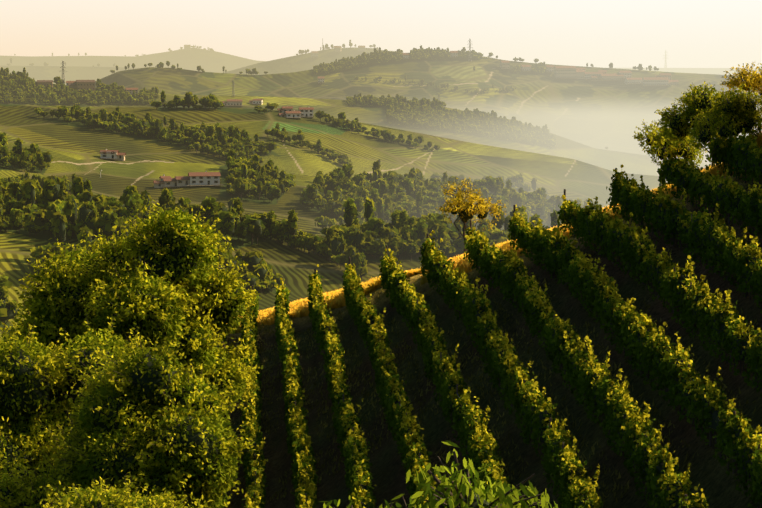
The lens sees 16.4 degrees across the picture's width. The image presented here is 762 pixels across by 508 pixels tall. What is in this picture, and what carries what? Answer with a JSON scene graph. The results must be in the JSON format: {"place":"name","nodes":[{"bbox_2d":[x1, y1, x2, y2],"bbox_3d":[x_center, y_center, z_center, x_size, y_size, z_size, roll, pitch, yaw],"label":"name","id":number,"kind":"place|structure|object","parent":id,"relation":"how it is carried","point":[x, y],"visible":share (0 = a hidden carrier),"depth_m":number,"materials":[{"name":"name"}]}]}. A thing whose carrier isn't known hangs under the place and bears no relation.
{"place":"outdoors","nodes":[
{"label":"outdoors","id":0,"kind":"place"},
{"bbox_2d":[0,47,761,339],"bbox_3d":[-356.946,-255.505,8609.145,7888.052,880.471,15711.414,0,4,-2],"label":"terrain","id":1,"kind":"structure","parent":0,"point":[587,122],"depth_m":1961.57,"materials":[{"name":"green plant"}]},
{"bbox_2d":[0,40,693,326],"bbox_3d":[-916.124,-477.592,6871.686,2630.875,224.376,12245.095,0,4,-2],"label":"trees","id":2,"kind":"object","parent":1,"relation":"on","point":[433,219],"depth_m":1377.07,"materials":[{"name":"green plant"}]},
{"bbox_2d":[33,45,678,187],"bbox_3d":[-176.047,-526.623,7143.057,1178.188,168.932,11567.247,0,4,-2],"label":"buildings","id":3,"kind":"structure","parent":1,"relation":"on","point":[205,178],"depth_m":3211.88,"materials":[{"name":"plaster"},{"name":"roof tile"},{"name":"glass"}]},
{"bbox_2d":[60,39,667,96],"bbox_3d":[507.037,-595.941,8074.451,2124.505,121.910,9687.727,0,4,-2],"label":"pylons","id":4,"kind":"object","parent":1,"relation":"on","point":[469,47],"visible":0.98,"depth_m":4549.15,"materials":[{"name":"silver metal"}]},
{"bbox_2d":[0,0,761,67],"label":"sky","id":5,"kind":"structure","parent":0,"point":[599,33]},
{"bbox_2d":[220,173,761,507],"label":"vineyard slope","id":6,"kind":"structure","parent":0,"point":[713,479],"depth_m":134.46,"materials":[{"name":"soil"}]},
{"bbox_2d":[0,63,761,507],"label":"tree","id":7,"kind":"object","parent":6,"relation":"on","point":[220,422],"depth_m":146.04,"materials":[{"name":"green plant"}]},
{"bbox_2d":[0,125,703,507],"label":"tree leaves","id":8,"kind":"object","parent":7,"relation":"attached to","point":[80,341],"visible":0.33,"depth_m":127.11,"materials":[{"name":"green plant"}]},
{"bbox_2d":[0,82,761,507],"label":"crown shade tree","id":9,"kind":"object","parent":7,"relation":"attached to","point":[146,388],"visible":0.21,"depth_m":126.65,"materials":[{"name":"green plant"}]},
{"bbox_2d":[0,119,706,507],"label":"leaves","id":10,"kind":"object","parent":9,"relation":"on","point":[48,447],"visible":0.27,"depth_m":126.28,"materials":[{"name":"green plant"}]},
{"bbox_2d":[8,63,761,507],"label":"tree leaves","id":11,"kind":"object","parent":9,"relation":"on","point":[92,299],"visible":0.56,"depth_m":146.57,"materials":[{"name":"green plant"}]},
{"bbox_2d":[436,62,761,230],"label":"gold tree leaves","id":12,"kind":"object","parent":9,"relation":"on","point":[733,81],"visible":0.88,"depth_m":183.79,"materials":[{"name":"yellow plant"}]},
{"bbox_2d":[319,440,557,507],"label":"leaves","id":13,"kind":"object","parent":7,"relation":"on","point":[500,489],"visible":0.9,"depth_m":24.54,"materials":[{"name":"green plant"}]},
{"bbox_2d":[217,139,761,507],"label":"vine canopy shade","id":14,"kind":"object","parent":6,"relation":"on","point":[714,421],"visible":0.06,"depth_m":122.91,"materials":[{"name":"green plant"}]},
{"bbox_2d":[226,130,761,333],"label":"headland grass","id":15,"kind":"structure","parent":6,"relation":"on","point":[299,308],"depth_m":194.40,"materials":[{"name":"yellow plant"}]},
{"bbox_2d":[250,138,761,507],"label":"posts","id":16,"kind":"object","parent":6,"relation":"on","point":[709,436],"visible":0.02,"depth_m":131.27,"materials":[{"name":"brown wood"}]},
{"bbox_2d":[212,128,761,507],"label":"grapevine leaves","id":17,"kind":"object","parent":16,"relation":"attached to","point":[486,436],"visible":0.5,"depth_m":130.42,"materials":[{"name":"green plant"}]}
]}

